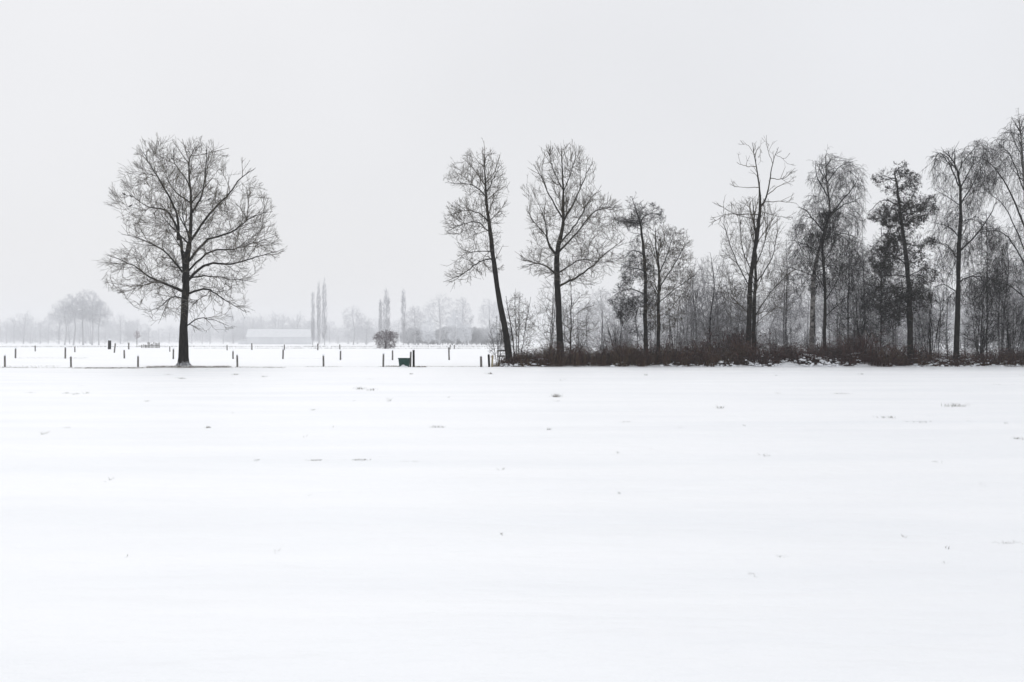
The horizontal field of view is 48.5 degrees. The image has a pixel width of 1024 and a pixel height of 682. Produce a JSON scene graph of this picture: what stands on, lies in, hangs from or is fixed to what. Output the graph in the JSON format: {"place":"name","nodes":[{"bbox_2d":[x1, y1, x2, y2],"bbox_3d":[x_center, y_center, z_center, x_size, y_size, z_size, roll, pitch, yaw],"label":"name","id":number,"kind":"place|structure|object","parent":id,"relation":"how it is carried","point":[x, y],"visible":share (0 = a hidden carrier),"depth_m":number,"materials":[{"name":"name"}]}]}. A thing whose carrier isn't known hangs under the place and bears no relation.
{"place":"outdoors","nodes":[
{"label":"outdoors","id":0,"kind":"place"},
{"bbox_2d":[0,343,1023,681],"bbox_3d":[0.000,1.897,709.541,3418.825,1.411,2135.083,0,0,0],"label":"ground","id":1,"kind":"structure","parent":0,"point":[148,523],"depth_m":10.27,"materials":[{"name":"snow"}]},
{"bbox_2d":[3,316,25,343],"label":"bare tree","id":2,"kind":"object","parent":1,"relation":"on","point":[15,331],"visible":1,"depth_m":1043.36,"materials":[{"name":"grey plant"}]},
{"bbox_2d":[6,310,39,343],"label":"bare tree","id":3,"kind":"object","parent":1,"relation":"on","point":[27,324],"visible":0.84,"depth_m":1059.57,"materials":[{"name":"grey plant"}]},
{"bbox_2d":[16,317,43,342],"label":"bare tree","id":4,"kind":"object","parent":1,"relation":"on","point":[30,340],"visible":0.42,"depth_m":1128.31,"materials":[{"name":"grey plant"}]},
{"bbox_2d":[27,320,52,343],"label":"bare tree","id":5,"kind":"object","parent":1,"relation":"on","point":[38,335],"visible":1,"depth_m":992.12,"materials":[{"name":"grey plant"}]},
{"bbox_2d":[43,315,73,343],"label":"bare tree","id":6,"kind":"object","parent":1,"relation":"on","point":[58,331],"visible":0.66,"depth_m":1006.10,"materials":[{"name":"grey plant"}]},
{"bbox_2d":[47,299,81,344],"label":"bare tree","id":7,"kind":"object","parent":1,"relation":"on","point":[64,317],"visible":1,"depth_m":679.11,"materials":[{"name":"grey plant"}]},
{"bbox_2d":[55,319,81,343],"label":"bare tree","id":8,"kind":"object","parent":1,"relation":"on","point":[72,325],"visible":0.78,"depth_m":1006.15,"materials":[{"name":"grey plant"}]},
{"bbox_2d":[56,293,90,344],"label":"bare tree","id":9,"kind":"object","parent":1,"relation":"on","point":[69,297],"visible":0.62,"depth_m":689.22,"materials":[{"name":"grey plant"}]},
{"bbox_2d":[61,288,100,344],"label":"bare tree","id":10,"kind":"object","parent":1,"relation":"on","point":[77,307],"visible":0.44,"depth_m":694.51,"materials":[{"name":"grey plant"}]},
{"bbox_2d":[76,317,107,343],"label":"bare tree","id":11,"kind":"object","parent":1,"relation":"on","point":[88,328],"visible":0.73,"depth_m":1056.25,"materials":[{"name":"grey plant"}]},
{"bbox_2d":[76,291,108,344],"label":"bare tree","id":12,"kind":"object","parent":1,"relation":"on","point":[89,309],"visible":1,"depth_m":684.31,"materials":[{"name":"grey plant"}]},
{"bbox_2d":[82,300,113,344],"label":"bare tree","id":13,"kind":"object","parent":1,"relation":"on","point":[102,317],"visible":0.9,"depth_m":689.82,"materials":[{"name":"grey plant"}]},
{"bbox_2d":[103,314,137,343],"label":"bare tree","id":14,"kind":"object","parent":1,"relation":"on","point":[120,328],"visible":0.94,"depth_m":1033.54,"materials":[{"name":"grey plant"}]},
{"bbox_2d":[123,316,151,343],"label":"bare tree","id":15,"kind":"object","parent":1,"relation":"on","point":[138,333],"visible":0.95,"depth_m":1034.65,"materials":[{"name":"grey plant"}]},
{"bbox_2d":[96,134,287,365],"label":"bare tree","id":16,"kind":"object","parent":1,"relation":"on","point":[183,350],"visible":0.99,"depth_m":69.80,"materials":[{"name":"grey plant"}]},
{"bbox_2d":[188,321,201,342],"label":"bare tree","id":17,"kind":"object","parent":1,"relation":"on","point":[191,339],"visible":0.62,"depth_m":996.62,"materials":[{"name":"grey plant"}]},
{"bbox_2d":[193,320,211,343],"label":"bare tree","id":18,"kind":"object","parent":1,"relation":"on","point":[206,334],"visible":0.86,"depth_m":1008.45,"materials":[{"name":"grey plant"}]},
{"bbox_2d":[200,319,222,341],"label":"bare tree","id":19,"kind":"object","parent":1,"relation":"on","point":[213,331],"visible":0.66,"depth_m":1033.13,"materials":[{"name":"grey plant"}]},
{"bbox_2d":[222,325,241,343],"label":"bare tree","id":20,"kind":"object","parent":1,"relation":"on","point":[233,334],"visible":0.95,"depth_m":1063.56,"materials":[{"name":"grey plant"}]},
{"bbox_2d":[217,309,249,340],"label":"bare tree","id":21,"kind":"object","parent":1,"relation":"on","point":[231,318],"visible":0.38,"depth_m":1146.66,"materials":[{"name":"grey plant"}]},
{"bbox_2d":[229,316,259,340],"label":"bare tree","id":22,"kind":"object","parent":1,"relation":"on","point":[242,320],"visible":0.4,"depth_m":1090.62,"materials":[{"name":"grey plant"}]},
{"bbox_2d":[2,357,487,368],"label":"grass strip","id":23,"kind":"object","parent":1,"relation":"on","point":[202,366],"depth_m":68.24,"materials":[{"name":"plant"}]},
{"bbox_2d":[236,317,266,340],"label":"bare tree","id":24,"kind":"object","parent":1,"relation":"on","point":[252,326],"visible":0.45,"depth_m":1059.86,"materials":[{"name":"grey plant"}]},
{"bbox_2d":[0,345,517,348],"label":"reed strip","id":25,"kind":"object","parent":1,"relation":"on","point":[287,346],"visible":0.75,"depth_m":334.16,"materials":[{"name":"plant"}]},
{"bbox_2d":[255,312,290,328],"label":"bare tree","id":26,"kind":"object","parent":1,"relation":"on","point":[275,322],"visible":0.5,"depth_m":981.26,"materials":[{"name":"grey plant"}]},
{"bbox_2d":[237,329,313,343],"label":"barn","id":27,"kind":"structure","parent":1,"relation":"on","point":[278,336],"depth_m":860.00,"materials":[{"name":"white"}]},
{"bbox_2d":[286,312,315,329],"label":"bare tree","id":28,"kind":"object","parent":1,"relation":"on","point":[303,323],"visible":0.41,"depth_m":1085.62,"materials":[{"name":"grey plant"}]},
{"bbox_2d":[310,292,315,344],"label":"poplar tree","id":29,"kind":"object","parent":1,"relation":"on","point":[312,321],"visible":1,"depth_m":699.72,"materials":[{"name":"grey plant"}]},
{"bbox_2d":[316,281,321,344],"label":"poplar tree","id":30,"kind":"object","parent":1,"relation":"on","point":[318,315],"visible":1,"depth_m":699.71,"materials":[{"name":"grey plant"}]},
{"bbox_2d":[306,314,336,343],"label":"bare tree","id":31,"kind":"object","parent":1,"relation":"on","point":[329,324],"visible":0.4,"depth_m":1126.60,"materials":[{"name":"grey plant"}]},
{"bbox_2d":[321,277,327,344],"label":"poplar tree","id":32,"kind":"object","parent":1,"relation":"on","point":[324,317],"visible":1,"depth_m":699.68,"materials":[{"name":"grey plant"}]},
{"bbox_2d":[341,306,367,344],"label":"bare tree","id":33,"kind":"object","parent":1,"relation":"on","point":[353,322],"visible":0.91,"depth_m":758.97,"materials":[{"name":"grey plant"}]},
{"bbox_2d":[357,317,375,344],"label":"bare tree","id":34,"kind":"object","parent":1,"relation":"on","point":[366,333],"visible":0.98,"depth_m":749.78,"materials":[{"name":"grey plant"}]},
{"bbox_2d":[378,300,382,343],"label":"poplar tree","id":35,"kind":"object","parent":1,"relation":"on","point":[380,312],"visible":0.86,"depth_m":699.79,"materials":[{"name":"grey plant"}]},
{"bbox_2d":[372,329,398,348],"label":"round bush","id":36,"kind":"object","parent":1,"relation":"on","point":[387,338],"visible":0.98,"depth_m":240.89,"materials":[{"name":"grey plant"}]},
{"bbox_2d":[382,289,391,339],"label":"poplar tree","id":37,"kind":"object","parent":1,"relation":"on","point":[385,317],"visible":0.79,"depth_m":699.50,"materials":[{"name":"grey plant"}]},
{"bbox_2d":[400,289,406,344],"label":"poplar tree","id":38,"kind":"object","parent":1,"relation":"on","point":[403,296],"visible":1,"depth_m":699.80,"materials":[{"name":"grey plant"}]},
{"bbox_2d":[405,307,424,344],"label":"bare tree","id":39,"kind":"object","parent":1,"relation":"on","point":[412,319],"visible":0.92,"depth_m":699.29,"materials":[{"name":"grey plant"}]},
{"bbox_2d":[419,315,436,344],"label":"snowy bush","id":40,"kind":"object","parent":1,"relation":"on","point":[428,334],"visible":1,"depth_m":639.33,"materials":[{"name":"grey plant"}]},
{"bbox_2d":[419,291,461,344],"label":"bare tree","id":41,"kind":"object","parent":1,"relation":"on","point":[439,319],"visible":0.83,"depth_m":689.64,"materials":[{"name":"grey plant"}]},
{"bbox_2d":[439,326,456,344],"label":"hedge shrub","id":42,"kind":"object","parent":1,"relation":"on","point":[446,339],"visible":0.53,"depth_m":700.93,"materials":[{"name":"grey plant"}]},
{"bbox_2d":[446,312,464,344],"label":"snowy bush","id":43,"kind":"object","parent":1,"relation":"on","point":[454,330],"visible":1,"depth_m":639.73,"materials":[{"name":"grey plant"}]},
{"bbox_2d":[452,297,473,344],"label":"bare tree","id":44,"kind":"object","parent":1,"relation":"on","point":[464,314],"visible":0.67,"depth_m":699.74,"materials":[{"name":"grey plant"}]},
{"bbox_2d":[458,322,472,344],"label":"snowy bush","id":45,"kind":"object","parent":1,"relation":"on","point":[463,332],"visible":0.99,"depth_m":639.73,"materials":[{"name":"grey plant"}]},
{"bbox_2d":[440,139,511,362],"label":"bare tree","id":46,"kind":"object","parent":1,"relation":"on","point":[506,337],"visible":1,"depth_m":71.51,"materials":[{"name":"grey plant"}]},
{"bbox_2d":[473,328,491,344],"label":"hedge shrub","id":47,"kind":"object","parent":1,"relation":"on","point":[478,336],"visible":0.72,"depth_m":712.03,"materials":[{"name":"grey plant"}]},
{"bbox_2d":[477,298,500,344],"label":"bare tree","id":48,"kind":"object","parent":1,"relation":"on","point":[488,318],"visible":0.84,"depth_m":689.85,"materials":[{"name":"grey plant"}]},
{"bbox_2d":[485,316,504,362],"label":"bare shrub","id":49,"kind":"object","parent":1,"relation":"on","point":[497,343],"visible":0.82,"depth_m":73.14,"materials":[{"name":"grey plant"}]},
{"bbox_2d":[499,289,536,354],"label":"bare shrub","id":50,"kind":"object","parent":1,"relation":"on","point":[518,319],"visible":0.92,"depth_m":72.31,"materials":[{"name":"grey plant"}]},
{"bbox_2d":[28,368,1022,577],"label":"grass tufts","id":51,"kind":"object","parent":1,"relation":"on","point":[550,429],"visible":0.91,"depth_m":23.73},
{"bbox_2d":[528,280,567,351],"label":"bare shrub","id":52,"kind":"object","parent":1,"relation":"on","point":[552,326],"visible":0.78,"depth_m":74.22,"materials":[{"name":"grey plant"}]},
{"bbox_2d":[542,283,598,350],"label":"bare tree","id":53,"kind":"object","parent":1,"relation":"on","point":[571,319],"visible":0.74,"depth_m":73.56,"materials":[{"name":"grey plant"}]},
{"bbox_2d":[516,139,628,355],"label":"bare tree","id":54,"kind":"object","parent":1,"relation":"on","point":[557,277],"visible":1,"depth_m":72.05,"materials":[{"name":"grey plant"}]},
{"bbox_2d":[566,307,589,343],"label":"bare tree","id":55,"kind":"object","parent":1,"relation":"on","point":[577,325],"visible":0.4,"depth_m":320.95,"materials":[{"name":"grey plant"}]},
{"bbox_2d":[576,300,597,346],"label":"bare tree","id":56,"kind":"object","parent":1,"relation":"on","point":[589,328],"visible":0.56,"depth_m":278.59,"materials":[{"name":"grey plant"}]},
{"bbox_2d":[583,286,615,345],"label":"bare tree","id":57,"kind":"object","parent":1,"relation":"on","point":[601,309],"visible":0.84,"depth_m":230.31,"materials":[{"name":"grey plant"}]},
{"bbox_2d":[590,300,612,345],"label":"bare tree","id":58,"kind":"object","parent":1,"relation":"on","point":[601,321],"visible":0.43,"depth_m":282.39,"materials":[{"name":"grey plant"}]},
{"bbox_2d":[585,330,618,355],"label":"bare shrub","id":59,"kind":"object","parent":1,"relation":"on","point":[598,343],"visible":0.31,"depth_m":80.46,"materials":[{"name":"grey plant"}]},
{"bbox_2d":[597,319,632,352],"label":"bare shrub","id":60,"kind":"object","parent":1,"relation":"on","point":[616,333],"visible":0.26,"depth_m":83.02,"materials":[{"name":"grey plant"}]},
{"bbox_2d":[599,311,636,352],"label":"bare shrub","id":61,"kind":"object","parent":1,"relation":"on","point":[616,340],"visible":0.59,"depth_m":73.92,"materials":[{"name":"grey plant"}]},
{"bbox_2d":[606,192,665,358],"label":"alder tree","id":62,"kind":"object","parent":1,"relation":"on","point":[634,223],"visible":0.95,"depth_m":71.89,"materials":[{"name":"black plant"}]},
{"bbox_2d":[639,300,669,343],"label":"bare tree","id":63,"kind":"object","parent":1,"relation":"on","point":[654,332],"visible":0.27,"depth_m":245.65,"materials":[{"name":"grey plant"}]},
{"bbox_2d":[639,223,696,363],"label":"alder tree","id":64,"kind":"object","parent":1,"relation":"on","point":[659,294],"visible":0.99,"depth_m":71.21,"materials":[{"name":"grey plant"}]},
{"bbox_2d":[660,308,692,352],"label":"bare shrub","id":65,"kind":"object","parent":1,"relation":"on","point":[673,329],"visible":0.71,"depth_m":73.69,"materials":[{"name":"grey plant"}]},
{"bbox_2d":[672,284,707,346],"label":"bare shrub","id":66,"kind":"object","parent":1,"relation":"on","point":[691,319],"visible":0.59,"depth_m":76.43,"materials":[{"name":"grey plant"}]},
{"bbox_2d":[679,257,713,339],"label":"bare tree","id":67,"kind":"object","parent":1,"relation":"on","point":[698,295],"visible":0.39,"depth_m":100.91,"materials":[{"name":"grey plant"}]},
{"bbox_2d":[677,252,741,344],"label":"bare tree","id":68,"kind":"object","parent":1,"relation":"on","point":[710,310],"visible":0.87,"depth_m":75.39,"materials":[{"name":"grey plant"}]},
{"bbox_2d":[707,282,751,348],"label":"bare shrub","id":69,"kind":"object","parent":1,"relation":"on","point":[740,328],"visible":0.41,"depth_m":76.88,"materials":[{"name":"grey plant"}]},
{"bbox_2d":[732,275,766,332],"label":"bare tree","id":70,"kind":"object","parent":1,"relation":"on","point":[745,307],"visible":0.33,"depth_m":109.27,"materials":[{"name":"grey plant"}]},
{"bbox_2d":[711,135,796,353],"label":"bare tree","id":71,"kind":"object","parent":1,"relation":"on","point":[748,326],"visible":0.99,"depth_m":72.52,"materials":[{"name":"black plant"}]},
{"bbox_2d":[715,195,794,353],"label":"bare tree","id":72,"kind":"object","parent":1,"relation":"on","point":[754,292],"visible":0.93,"depth_m":73.22,"materials":[{"name":"grey plant"}]},
{"bbox_2d":[493,323,1023,366],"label":"undergrowth","id":73,"kind":"object","parent":1,"relation":"on","point":[867,355],"visible":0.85,"depth_m":70.96,"materials":[{"name":"plant"}]},
{"bbox_2d":[500,353,1023,366],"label":"snow lumps","id":74,"kind":"object","parent":73,"relation":"on","point":[837,364],"visible":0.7,"depth_m":70.55,"materials":[{"name":"snow"}]},
{"bbox_2d":[743,298,775,341],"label":"bare tree","id":75,"kind":"object","parent":1,"relation":"on","point":[767,323],"visible":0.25,"depth_m":214.46,"materials":[{"name":"grey plant"}]},
{"bbox_2d":[756,297,788,347],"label":"bare tree","id":76,"kind":"object","parent":1,"relation":"on","point":[769,324],"visible":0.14,"depth_m":252.40,"materials":[{"name":"grey plant"}]},
{"bbox_2d":[767,264,799,346],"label":"bare tree","id":77,"kind":"object","parent":1,"relation":"on","point":[784,302],"visible":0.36,"depth_m":128.29,"materials":[{"name":"grey plant"}]},
{"bbox_2d":[768,295,802,344],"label":"bare tree","id":78,"kind":"object","parent":1,"relation":"on","point":[787,319],"visible":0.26,"depth_m":224.52,"materials":[{"name":"grey plant"}]},
{"bbox_2d":[765,240,809,348],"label":"bare tree","id":79,"kind":"object","parent":1,"relation":"on","point":[788,315],"visible":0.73,"depth_m":77.90,"materials":[{"name":"grey plant"}]},
{"bbox_2d":[771,329,807,349],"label":"bare shrub","id":80,"kind":"object","parent":1,"relation":"on","point":[787,343],"visible":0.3,"depth_m":76.30,"materials":[{"name":"grey plant"}]},
{"bbox_2d":[793,292,822,344],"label":"bare tree","id":81,"kind":"object","parent":1,"relation":"on","point":[807,321],"visible":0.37,"depth_m":216.92,"materials":[{"name":"grey plant"}]},
{"bbox_2d":[797,267,833,344],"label":"bare tree","id":82,"kind":"object","parent":1,"relation":"on","point":[820,310],"visible":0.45,"depth_m":110.00,"materials":[{"name":"grey plant"}]},
{"bbox_2d":[772,144,870,352],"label":"birch tree","id":83,"kind":"object","parent":1,"relation":"on","point":[812,288],"visible":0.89,"depth_m":73.50,"materials":[{"name":"grey plant"}]},
{"bbox_2d":[810,285,838,338],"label":"bare tree","id":84,"kind":"object","parent":1,"relation":"on","point":[821,303],"visible":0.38,"depth_m":118.90,"materials":[{"name":"grey plant"}]},
{"bbox_2d":[806,286,846,345],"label":"bare tree","id":85,"kind":"object","parent":1,"relation":"on","point":[832,327],"visible":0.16,"depth_m":224.10,"materials":[{"name":"grey plant"}]},
{"bbox_2d":[800,204,856,357],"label":"bare tree","id":86,"kind":"object","parent":1,"relation":"on","point":[822,237],"visible":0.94,"depth_m":72.70,"materials":[{"name":"black plant"}]},
{"bbox_2d":[822,224,871,345],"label":"bare tree","id":87,"kind":"object","parent":1,"relation":"on","point":[848,305],"visible":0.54,"depth_m":75.91,"materials":[{"name":"grey plant"}]},
{"bbox_2d":[837,282,873,341],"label":"bare tree","id":88,"kind":"object","parent":1,"relation":"on","point":[854,313],"visible":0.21,"depth_m":87.02,"materials":[{"name":"grey plant"}]},
{"bbox_2d":[839,239,886,342],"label":"bare tree","id":89,"kind":"object","parent":1,"relation":"on","point":[858,283],"visible":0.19,"depth_m":87.31,"materials":[{"name":"black plant"}]},
{"bbox_2d":[841,311,893,355],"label":"bare shrub","id":90,"kind":"object","parent":1,"relation":"on","point":[864,327],"visible":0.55,"depth_m":73.52,"materials":[{"name":"grey plant"}]},
{"bbox_2d":[855,227,904,348],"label":"bare tree","id":91,"kind":"object","parent":1,"relation":"on","point":[880,324],"visible":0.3,"depth_m":75.92,"materials":[{"name":"grey plant"}]},
{"bbox_2d":[858,161,940,360],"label":"alder tree","id":92,"kind":"object","parent":1,"relation":"on","point":[909,293],"visible":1,"depth_m":71.21,"materials":[{"name":"black plant"}]},
{"bbox_2d":[903,312,950,350],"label":"bare shrub","id":93,"kind":"object","parent":1,"relation":"on","point":[928,332],"visible":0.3,"depth_m":91.00,"materials":[{"name":"grey plant"}]},
{"bbox_2d":[913,285,952,356],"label":"bare shrub","id":94,"kind":"object","parent":1,"relation":"on","point":[930,328],"visible":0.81,"depth_m":73.41,"materials":[{"name":"grey plant"}]},
{"bbox_2d":[925,288,952,347],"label":"bare tree","id":95,"kind":"object","parent":1,"relation":"on","point":[938,312],"visible":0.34,"depth_m":95.38,"materials":[{"name":"grey plant"}]},
{"bbox_2d":[930,286,969,348],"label":"bare tree","id":96,"kind":"object","parent":1,"relation":"on","point":[949,317],"visible":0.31,"depth_m":241.06,"materials":[{"name":"grey plant"}]},
{"bbox_2d":[919,138,1014,363],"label":"birch tree","id":97,"kind":"object","parent":1,"relation":"on","point":[958,254],"visible":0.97,"depth_m":72.12,"materials":[{"name":"dark twig"},{"name":"dark bark"}]},
{"bbox_2d":[959,294,998,356],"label":"bare shrub","id":98,"kind":"object","parent":1,"relation":"on","point":[985,342],"visible":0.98,"depth_m":73.16,"materials":[{"name":"grey plant"}]},
{"bbox_2d":[963,210,1011,355],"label":"bare tree","id":99,"kind":"object","parent":1,"relation":"on","point":[986,306],"visible":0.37,"depth_m":75.41,"materials":[{"name":"grey plant"}]},
{"bbox_2d":[961,109,1023,342],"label":"birch tree","id":100,"kind":"object","parent":1,"relation":"on","point":[1013,164],"visible":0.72,"depth_m":73.55,"materials":[{"name":"grey plant"}]},
{"bbox_2d":[982,268,1018,358],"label":"bare tree","id":101,"kind":"object","parent":1,"relation":"on","point":[1003,305],"visible":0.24,"depth_m":89.62,"materials":[{"name":"grey plant"}]},
{"bbox_2d":[983,233,1023,349],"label":"bare tree","id":102,"kind":"object","parent":1,"relation":"on","point":[1007,276],"visible":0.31,"depth_m":91.90,"materials":[{"name":"grey plant"}]},
{"bbox_2d":[989,298,1023,355],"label":"bare shrub","id":103,"kind":"object","parent":1,"relation":"on","point":[1007,336],"visible":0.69,"depth_m":73.54,"materials":[{"name":"grey plant"}]},
{"bbox_2d":[1007,258,1023,324],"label":"bare tree","id":104,"kind":"object","parent":1,"relation":"on","point":[1016,292],"visible":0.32,"depth_m":95.84,"materials":[{"name":"grey plant"}]},
{"bbox_2d":[0,0,1023,342],"label":"sky","id":105,"kind":"structure","parent":0,"point":[352,117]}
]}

